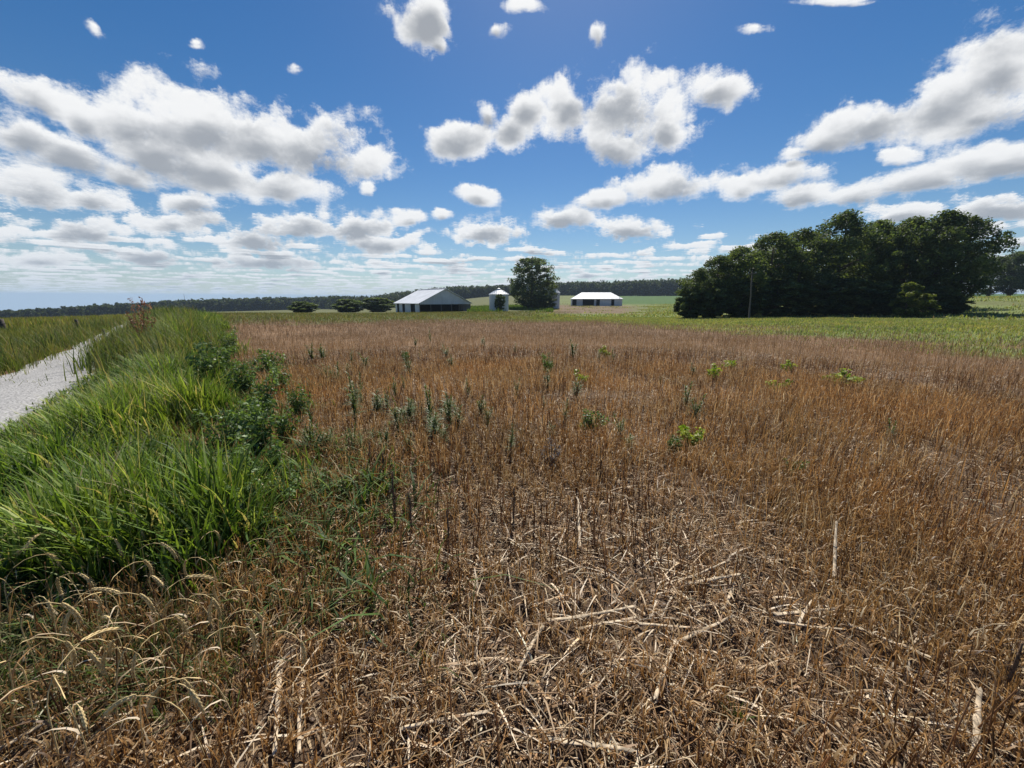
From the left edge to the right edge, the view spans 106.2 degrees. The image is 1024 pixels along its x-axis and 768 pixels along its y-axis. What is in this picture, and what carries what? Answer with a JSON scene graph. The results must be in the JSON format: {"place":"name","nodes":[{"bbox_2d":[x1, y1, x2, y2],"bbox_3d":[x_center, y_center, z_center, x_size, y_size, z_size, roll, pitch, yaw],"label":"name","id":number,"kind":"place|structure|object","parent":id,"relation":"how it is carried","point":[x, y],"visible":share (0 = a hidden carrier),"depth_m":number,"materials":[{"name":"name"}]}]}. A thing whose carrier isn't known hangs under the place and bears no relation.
{"place":"outdoors","nodes":[
{"label":"outdoors","id":0,"kind":"place"},
{"bbox_2d":[0,324,122,431],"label":"road","id":1,"kind":"structure","parent":0,"point":[18,393],"depth_m":8.03,"materials":[{"name":"gravel"}]},
{"bbox_2d":[0,294,1023,767],"bbox_3d":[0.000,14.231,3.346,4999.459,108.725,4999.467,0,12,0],"label":"ground","id":2,"kind":"structure","parent":0,"point":[636,300],"depth_m":2.14,"materials":[{"name":"soil"}]},
{"bbox_2d":[0,660,37,732],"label":"wheat plant","id":3,"kind":"object","parent":2,"relation":"on","point":[27,687],"visible":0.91,"depth_m":1.47,"materials":[{"name":"plant"}]},
{"bbox_2d":[8,637,79,723],"bbox_3d":[-1.848,1.167,1.523,0.294,0.431,0.133,4,13,19],"label":"wheat plant","id":4,"kind":"object","parent":2,"relation":"on","point":[70,647],"visible":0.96,"depth_m":1.50,"materials":[{"name":"plant"}]},
{"bbox_2d":[20,602,86,675],"bbox_3d":[-1.985,1.139,1.692,0.279,0.446,0.036,-6,17,-6],"label":"wheat plant","id":5,"kind":"object","parent":2,"relation":"on","point":[73,611],"visible":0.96,"depth_m":1.66,"materials":[{"name":"plant"}]},
{"bbox_2d":[0,685,106,750],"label":"corn stalk","id":6,"kind":"object","parent":2,"relation":"on","point":[12,741],"visible":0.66,"depth_m":1.49,"materials":[{"name":"plant"}]},
{"bbox_2d":[2,624,127,766],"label":"wheat plant","id":7,"kind":"object","parent":2,"relation":"on","point":[92,635],"visible":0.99,"depth_m":1.37,"materials":[{"name":"plant"}]},
{"bbox_2d":[37,674,95,767],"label":"wheat plant","id":8,"kind":"object","parent":2,"relation":"on","point":[56,683],"visible":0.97,"depth_m":1.33,"materials":[{"name":"plant"}]},
{"bbox_2d":[0,313,145,382],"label":"meadow grass","id":9,"kind":"structure","parent":2,"relation":"on","point":[16,324],"depth_m":17.90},
{"bbox_2d":[29,639,125,704],"bbox_3d":[-1.780,1.209,1.589,0.328,0.356,0.038,1,14,-13],"label":"wheat plant","id":10,"kind":"object","parent":2,"relation":"on","point":[119,653],"visible":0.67,"depth_m":1.58,"materials":[{"name":"plant"}]},
{"bbox_2d":[69,648,105,691],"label":"wheat plant","id":11,"kind":"object","parent":2,"relation":"on","point":[94,658],"visible":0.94,"depth_m":1.55,"materials":[{"name":"plant"}]},
{"bbox_2d":[74,696,105,752],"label":"wheat plant","id":12,"kind":"object","parent":2,"relation":"on","point":[82,717],"visible":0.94,"depth_m":1.32,"materials":[{"name":"plant"}]},
{"bbox_2d":[59,592,130,637],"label":"wheat plant","id":13,"kind":"object","parent":2,"relation":"on","point":[64,623],"visible":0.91,"depth_m":1.72,"materials":[{"name":"plant"}]},
{"bbox_2d":[75,586,125,636],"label":"wheat plant","id":14,"kind":"object","parent":2,"relation":"on","point":[113,591],"visible":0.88,"depth_m":1.79,"materials":[{"name":"plant"}]},
{"bbox_2d":[97,592,159,662],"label":"wheat stalk","id":15,"kind":"object","parent":2,"relation":"on","point":[147,600],"visible":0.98,"depth_m":1.73,"materials":[{"name":"plant"}]},
{"bbox_2d":[98,647,175,704],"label":"wheat plant","id":16,"kind":"object","parent":2,"relation":"on","point":[102,668],"visible":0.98,"depth_m":1.56,"materials":[{"name":"plant"}]},
{"bbox_2d":[106,636,172,694],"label":"wheat plant","id":17,"kind":"object","parent":2,"relation":"on","point":[110,646],"visible":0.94,"depth_m":1.57,"materials":[{"name":"plant"}]},
{"bbox_2d":[125,297,155,336],"bbox_3d":[-12.470,-1.895,12.975,0.664,2.062,0.736,-6,14,-26],"label":"dried dock","id":18,"kind":"object","parent":2,"relation":"on","point":[142,315],"visible":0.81,"depth_m":12.97,"materials":[{"name":"plant"}]},
{"bbox_2d":[104,677,196,746],"bbox_3d":[-1.309,1.238,1.410,0.299,0.325,0.035,-5,8,-13],"label":"wheat plant","id":19,"kind":"object","parent":2,"relation":"on","point":[185,682],"visible":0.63,"depth_m":1.41,"materials":[{"name":"plant"}]},
{"bbox_2d":[128,632,175,680],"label":"wheat plant","id":20,"kind":"object","parent":2,"relation":"on","point":[132,672],"visible":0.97,"depth_m":1.50,"materials":[{"name":"plant"}]},
{"bbox_2d":[115,615,190,732],"bbox_3d":[-1.464,1.165,1.574,0.034,0.415,0.260,12,12,30],"label":"wheat plant","id":21,"kind":"object","parent":2,"relation":"on","point":[181,621],"visible":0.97,"depth_m":1.54,"materials":[{"name":"plant"}]},
{"bbox_2d":[98,694,209,767],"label":"wheat plant","id":22,"kind":"object","parent":2,"relation":"on","point":[117,704],"visible":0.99,"depth_m":1.29,"materials":[{"name":"plant"}]},
{"bbox_2d":[0,295,345,317],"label":"distant wood","id":23,"kind":"object","parent":2,"relation":"on","point":[248,304],"visible":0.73,"depth_m":483.98,"materials":[{"name":"green plant"}]},
{"bbox_2d":[145,574,218,656],"bbox_3d":[-1.623,1.128,1.866,0.367,0.395,0.140,-3,13,-15],"label":"wheat plant","id":24,"kind":"object","parent":2,"relation":"on","point":[209,577],"visible":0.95,"depth_m":1.86,"materials":[{"name":"plant"}]},
{"bbox_2d":[173,683,207,733],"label":"wheat plant","id":25,"kind":"object","parent":2,"relation":"on","point":[195,697],"visible":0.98,"depth_m":1.38,"materials":[{"name":"plant"}]},
{"bbox_2d":[142,677,240,736],"bbox_3d":[-1.178,1.247,1.400,0.259,0.374,0.102,-10,17,-19],"label":"wheat plant","id":26,"kind":"object","parent":2,"relation":"on","point":[151,700],"visible":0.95,"depth_m":1.37,"materials":[{"name":"plant"}]},
{"bbox_2d":[163,594,222,637],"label":"wheat stalk","id":27,"kind":"object","parent":2,"relation":"on","point":[217,605],"visible":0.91,"depth_m":1.83,"materials":[{"name":"plant"}]},
{"bbox_2d":[185,338,228,383],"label":"bushy weed","id":28,"kind":"object","parent":2,"relation":"on","point":[202,365],"visible":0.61,"depth_m":6.73,"materials":[{"name":"green plant"}]},
{"bbox_2d":[192,398,251,453],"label":"bushy weed","id":29,"kind":"object","parent":2,"relation":"on","point":[232,429],"visible":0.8,"depth_m":3.99,"materials":[{"name":"green plant"}]},
{"bbox_2d":[210,345,241,370],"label":"bushy weed","id":30,"kind":"object","parent":2,"relation":"on","point":[226,355],"visible":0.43,"depth_m":8.99,"materials":[{"name":"green plant"}]},
{"bbox_2d":[205,432,251,477],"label":"bushy weed","id":31,"kind":"object","parent":2,"relation":"on","point":[244,444],"visible":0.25,"depth_m":3.48,"materials":[{"name":"green plant"}]},
{"bbox_2d":[198,625,259,718],"bbox_3d":[-1.154,1.159,1.555,0.256,0.418,0.121,2,12,10],"label":"wheat plant","id":32,"kind":"object","parent":2,"relation":"on","point":[252,635],"visible":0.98,"depth_m":1.53,"materials":[{"name":"plant"}]},
{"bbox_2d":[219,329,238,357],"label":"bushy weed","id":33,"kind":"object","parent":2,"relation":"on","point":[232,342],"visible":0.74,"depth_m":12.20,"materials":[{"name":"green plant"}]},
{"bbox_2d":[193,609,268,673],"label":"wheat plant","id":34,"kind":"object","parent":2,"relation":"on","point":[258,615],"visible":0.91,"depth_m":1.70,"materials":[{"name":"plant"}]},
{"bbox_2d":[204,589,268,662],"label":"wheat plant","id":35,"kind":"object","parent":2,"relation":"on","point":[209,613],"visible":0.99,"depth_m":1.68,"materials":[{"name":"plant"}]},
{"bbox_2d":[219,359,261,396],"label":"bushy weed","id":36,"kind":"object","parent":2,"relation":"on","point":[238,378],"visible":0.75,"depth_m":6.44,"materials":[{"name":"green plant"}]},
{"bbox_2d":[219,465,262,523],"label":"bushy weed","id":37,"kind":"object","parent":2,"relation":"on","point":[251,483],"visible":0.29,"depth_m":2.77,"materials":[{"name":"green plant"}]},
{"bbox_2d":[226,391,267,433],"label":"bushy weed","id":38,"kind":"object","parent":2,"relation":"on","point":[253,401],"visible":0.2,"depth_m":4.68,"materials":[{"name":"green plant"}]},
{"bbox_2d":[232,399,280,457],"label":"bushy weed","id":39,"kind":"object","parent":2,"relation":"on","point":[254,431],"visible":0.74,"depth_m":3.91,"materials":[{"name":"green plant"}]},
{"bbox_2d":[245,367,279,418],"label":"bushy weed","id":40,"kind":"object","parent":2,"relation":"on","point":[267,396],"visible":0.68,"depth_m":5.43,"materials":[{"name":"green plant"}]},
{"bbox_2d":[236,439,295,478],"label":"bushy weed","id":41,"kind":"object","parent":2,"relation":"on","point":[276,448],"visible":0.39,"depth_m":3.50,"materials":[{"name":"green plant"}]},
{"bbox_2d":[255,349,286,372],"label":"bushy weed","id":42,"kind":"object","parent":2,"relation":"on","point":[266,360],"visible":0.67,"depth_m":8.82,"materials":[{"name":"green plant"}]},
{"bbox_2d":[269,667,282,756],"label":"corn stalk","id":43,"kind":"object","parent":2,"relation":"on","point":[277,704],"visible":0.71,"depth_m":1.58,"materials":[{"name":"plant"}]},
{"bbox_2d":[257,474,302,508],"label":"bushy weed","id":44,"kind":"object","parent":2,"relation":"on","point":[291,488],"visible":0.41,"depth_m":3.07,"materials":[{"name":"green plant"}]},
{"bbox_2d":[269,361,291,390],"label":"bushy weed","id":45,"kind":"object","parent":2,"relation":"on","point":[282,379],"visible":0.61,"depth_m":6.89,"materials":[{"name":"green plant"}]},
{"bbox_2d":[0,303,561,742],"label":"tall grass","id":46,"kind":"structure","parent":2,"relation":"on","point":[84,485],"depth_m":2.71,"materials":[{"name":"plant"}]},
{"bbox_2d":[263,405,299,444],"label":"bushy weed","id":47,"kind":"object","parent":2,"relation":"on","point":[283,423],"visible":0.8,"depth_m":4.41,"materials":[{"name":"green plant"}]},
{"bbox_2d":[265,630,307,701],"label":"wheat plant","id":48,"kind":"object","parent":2,"relation":"on","point":[304,653],"visible":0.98,"depth_m":1.55,"materials":[{"name":"plant"}]},
{"bbox_2d":[269,459,307,485],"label":"bushy weed","id":49,"kind":"object","parent":2,"relation":"on","point":[291,466],"visible":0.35,"depth_m":3.40,"materials":[{"name":"green plant"}]},
{"bbox_2d":[280,384,312,420],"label":"bushy weed","id":50,"kind":"object","parent":2,"relation":"on","point":[298,404],"visible":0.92,"depth_m":5.40,"materials":[{"name":"green plant"}]},
{"bbox_2d":[297,679,304,752],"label":"corn stalk","id":51,"kind":"object","parent":2,"relation":"on","point":[299,715],"visible":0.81,"depth_m":1.51,"materials":[{"name":"plant"}]},
{"bbox_2d":[286,301,319,312],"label":"field bush","id":52,"kind":"object","parent":2,"relation":"on","point":[295,307],"visible":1,"depth_m":125.95,"materials":[{"name":"green plant"}]},
{"bbox_2d":[300,399,319,447],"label":"weed","id":53,"kind":"object","parent":2,"relation":"on","point":[310,435],"visible":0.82,"depth_m":4.12,"materials":[{"name":"green plant"}]},
{"bbox_2d":[330,299,367,311],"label":"field bush","id":54,"kind":"object","parent":2,"relation":"on","point":[350,305],"visible":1,"depth_m":144.58,"materials":[{"name":"green plant"}]},
{"bbox_2d":[341,371,364,425],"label":"weed","id":55,"kind":"object","parent":2,"relation":"on","point":[354,405],"visible":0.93,"depth_m":5.17,"materials":[{"name":"green plant"}]},
{"bbox_2d":[362,297,394,311],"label":"field bush","id":56,"kind":"object","parent":2,"relation":"on","point":[382,304],"visible":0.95,"depth_m":149.29,"materials":[{"name":"green plant"}]},
{"bbox_2d":[388,469,397,524],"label":"dead weed","id":57,"kind":"object","parent":2,"relation":"on","point":[394,496],"visible":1,"depth_m":2.84,"materials":[{"name":"plant"}]},
{"bbox_2d":[325,284,537,308],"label":"distant wood","id":58,"kind":"object","parent":2,"relation":"on","point":[468,292],"visible":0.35,"depth_m":536.63,"materials":[{"name":"green plant"}]},
{"bbox_2d":[393,288,472,311],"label":"barn","id":59,"kind":"structure","parent":2,"relation":"on","point":[432,300],"depth_m":123.56,"materials":[{"name":"grey"}]},
{"bbox_2d":[395,709,488,731],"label":"corn stalk","id":60,"kind":"object","parent":2,"relation":"on","point":[413,725],"visible":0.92,"depth_m":1.51,"materials":[{"name":"plant"}]},
{"bbox_2d":[438,391,465,425],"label":"weed","id":61,"kind":"object","parent":2,"relation":"on","point":[449,409],"visible":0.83,"depth_m":4.94,"materials":[{"name":"green plant"}]},
{"bbox_2d":[489,288,508,310],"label":"grain bin","id":62,"kind":"object","parent":2,"relation":"on","point":[492,295],"visible":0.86,"depth_m":121.17,"materials":[{"name":"grey"}]},
{"bbox_2d":[0,317,1023,767],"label":"wheat stubble","id":63,"kind":"object","parent":2,"relation":"on","point":[774,463],"visible":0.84,"depth_m":2.71,"materials":[{"name":"plant"}]},
{"bbox_2d":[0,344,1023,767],"bbox_3d":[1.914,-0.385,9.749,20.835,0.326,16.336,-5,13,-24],"label":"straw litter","id":64,"kind":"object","parent":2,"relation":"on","point":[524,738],"visible":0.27,"depth_m":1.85,"materials":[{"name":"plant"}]},
{"bbox_2d":[507,622,546,668],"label":"corn stalk","id":65,"kind":"object","parent":2,"relation":"on","point":[522,660],"visible":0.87,"depth_m":1.78,"materials":[{"name":"plant"}]},
{"bbox_2d":[507,257,560,307],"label":"shade tree","id":66,"kind":"object","parent":2,"relation":"on","point":[527,298],"visible":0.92,"depth_m":139.54,"materials":[{"name":"green plant"}]},
{"bbox_2d":[533,295,557,308],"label":"farm bush","id":67,"kind":"object","parent":2,"relation":"on","point":[547,301],"visible":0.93,"depth_m":134.93,"materials":[{"name":"green plant"}]},
{"bbox_2d":[541,438,560,470],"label":"dried weed","id":68,"kind":"object","parent":2,"relation":"on","point":[554,450],"visible":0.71,"depth_m":3.85,"materials":[{"name":"plant"}]},
{"bbox_2d":[545,605,634,621],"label":"corn stalk","id":69,"kind":"object","parent":2,"relation":"on","point":[593,613],"visible":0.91,"depth_m":2.01,"materials":[{"name":"plant"}]},
{"bbox_2d":[547,735,638,753],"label":"corn stalk","id":70,"kind":"object","parent":2,"relation":"on","point":[625,748],"visible":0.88,"depth_m":1.42,"materials":[{"name":"plant"}]},
{"bbox_2d":[578,408,608,432],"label":"bushy weed","id":71,"kind":"object","parent":2,"relation":"on","point":[588,421],"visible":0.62,"depth_m":4.90,"materials":[{"name":"green plant"}]},
{"bbox_2d":[571,292,622,305],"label":"shed","id":72,"kind":"structure","parent":2,"relation":"on","point":[598,299],"depth_m":178.07,"materials":[{"name":"white"}]},
{"bbox_2d":[538,277,690,295],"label":"distant wood","id":73,"kind":"object","parent":2,"relation":"on","point":[661,287],"visible":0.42,"depth_m":559.19,"materials":[{"name":"green plant"}]},
{"bbox_2d":[207,295,1023,358],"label":"weedy turf","id":74,"kind":"structure","parent":2,"relation":"on","point":[964,325],"depth_m":42.34,"materials":[{"name":"green plant"}]},
{"bbox_2d":[653,639,678,700],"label":"corn stalk","id":75,"kind":"object","parent":2,"relation":"on","point":[656,694],"visible":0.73,"depth_m":1.68,"materials":[{"name":"plant"}]},
{"bbox_2d":[673,289,709,318],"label":"undergrowth shrub","id":76,"kind":"object","parent":2,"relation":"on","point":[680,304],"visible":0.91,"depth_m":58.42,"materials":[{"name":"green plant"}]},
{"bbox_2d":[677,424,705,445],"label":"seedling","id":77,"kind":"object","parent":2,"relation":"on","point":[685,432],"visible":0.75,"depth_m":4.40,"materials":[{"name":"green plant"}]},
{"bbox_2d":[674,268,726,315],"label":"grove tree","id":78,"kind":"object","parent":2,"relation":"on","point":[700,274],"visible":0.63,"depth_m":58.23,"materials":[{"name":"green plant"}]},
{"bbox_2d":[679,614,732,642],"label":"corn stalk","id":79,"kind":"object","parent":2,"relation":"on","point":[708,628],"visible":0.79,"depth_m":1.93,"materials":[{"name":"plant"}]},
{"bbox_2d":[691,285,740,317],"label":"undergrowth shrub","id":80,"kind":"object","parent":2,"relation":"on","point":[720,306],"visible":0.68,"depth_m":58.01,"materials":[{"name":"green plant"}]},
{"bbox_2d":[691,254,745,316],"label":"grove tree","id":81,"kind":"object","parent":2,"relation":"on","point":[716,262],"visible":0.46,"depth_m":59.21,"materials":[{"name":"green plant"}]},
{"bbox_2d":[706,245,778,308],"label":"grove tree","id":82,"kind":"object","parent":2,"relation":"on","point":[739,254],"visible":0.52,"depth_m":59.45,"materials":[{"name":"green plant"}]},
{"bbox_2d":[724,281,774,316],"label":"undergrowth shrub","id":83,"kind":"object","parent":2,"relation":"on","point":[739,310],"visible":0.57,"depth_m":58.83,"materials":[{"name":"green plant"}]},
{"bbox_2d":[737,230,813,315],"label":"grove tree","id":84,"kind":"object","parent":2,"relation":"on","point":[766,242],"visible":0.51,"depth_m":61.00,"materials":[{"name":"green plant"}]},
{"bbox_2d":[746,279,814,316],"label":"undergrowth shrub","id":85,"kind":"object","parent":2,"relation":"on","point":[779,299],"visible":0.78,"depth_m":59.16,"materials":[{"name":"green plant"}]},
{"bbox_2d":[765,226,847,314],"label":"grove tree","id":86,"kind":"object","parent":2,"relation":"on","point":[815,259],"visible":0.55,"depth_m":61.41,"materials":[{"name":"green plant"}]},
{"bbox_2d":[781,280,846,315],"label":"undergrowth shrub","id":87,"kind":"object","parent":2,"relation":"on","point":[821,305],"visible":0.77,"depth_m":59.19,"materials":[{"name":"green plant"}]},
{"bbox_2d":[832,521,837,577],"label":"corn stalk","id":88,"kind":"object","parent":2,"relation":"on","point":[834,573],"visible":0.98,"depth_m":2.37,"materials":[{"name":"plant"}]},
{"bbox_2d":[823,368,865,385],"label":"seedling","id":89,"kind":"object","parent":2,"relation":"on","point":[841,374],"visible":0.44,"depth_m":7.75,"materials":[{"name":"green plant"}]},
{"bbox_2d":[816,278,877,315],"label":"undergrowth shrub","id":90,"kind":"object","parent":2,"relation":"on","point":[847,286],"visible":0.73,"depth_m":58.62,"materials":[{"name":"green plant"}]},
{"bbox_2d":[796,208,904,300],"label":"grove tree","id":91,"kind":"object","parent":2,"relation":"on","point":[851,222],"visible":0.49,"depth_m":61.59,"materials":[{"name":"green plant"}]},
{"bbox_2d":[842,281,910,315],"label":"undergrowth shrub","id":92,"kind":"object","parent":2,"relation":"on","point":[880,304],"visible":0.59,"depth_m":58.32,"materials":[{"name":"green plant"}]},
{"bbox_2d":[835,219,920,306],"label":"grove tree","id":93,"kind":"object","parent":2,"relation":"on","point":[888,226],"visible":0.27,"depth_m":63.31,"materials":[{"name":"green plant"}]},
{"bbox_2d":[888,282,929,316],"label":"pale shrub","id":94,"kind":"object","parent":2,"relation":"on","point":[907,298],"visible":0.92,"depth_m":53.38,"materials":[{"name":"green plant"}]},
{"bbox_2d":[864,215,965,291],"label":"grove tree","id":95,"kind":"object","parent":2,"relation":"on","point":[917,225],"visible":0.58,"depth_m":60.73,"materials":[{"name":"green plant"}]},
{"bbox_2d":[903,293,940,316],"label":"pale shrub","id":96,"kind":"object","parent":2,"relation":"on","point":[923,313],"visible":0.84,"depth_m":52.97,"materials":[{"name":"green plant"}]},
{"bbox_2d":[912,285,963,313],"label":"undergrowth shrub","id":97,"kind":"object","parent":2,"relation":"on","point":[943,293],"visible":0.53,"depth_m":57.70,"materials":[{"name":"green plant"}]},
{"bbox_2d":[890,208,998,307],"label":"grove tree","id":98,"kind":"object","parent":2,"relation":"on","point":[948,219],"visible":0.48,"depth_m":58.55,"materials":[{"name":"green plant"}]},
{"bbox_2d":[932,296,975,313],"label":"undergrowth shrub","id":99,"kind":"object","parent":2,"relation":"on","point":[962,305],"visible":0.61,"depth_m":57.47,"materials":[{"name":"green plant"}]},
{"bbox_2d":[922,215,1019,309],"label":"grove tree","id":100,"kind":"object","parent":2,"relation":"on","point":[978,283],"visible":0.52,"depth_m":57.71,"materials":[{"name":"green plant"}]},
{"bbox_2d":[968,678,982,760],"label":"corn stalk","id":101,"kind":"object","parent":2,"relation":"on","point":[977,718],"visible":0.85,"depth_m":1.50,"materials":[{"name":"plant"}]},
{"bbox_2d":[980,256,1021,295],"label":"field edge tree","id":102,"kind":"object","parent":2,"relation":"on","point":[989,291],"visible":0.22,"depth_m":148.26,"materials":[{"name":"green plant"}]},
{"bbox_2d":[987,250,1023,295],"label":"field edge tree","id":103,"kind":"object","parent":2,"relation":"on","point":[1011,290],"visible":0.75,"depth_m":143.30,"materials":[{"name":"green plant"}]},
{"bbox_2d":[998,639,1023,704],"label":"dead weed","id":104,"kind":"object","parent":2,"relation":"on","point":[1013,667],"visible":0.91,"depth_m":1.59,"materials":[{"name":"plant"}]},
{"bbox_2d":[0,0,1023,310],"label":"sky","id":105,"kind":"structure","parent":0,"point":[151,150],"materials":[{"name":"blue"}]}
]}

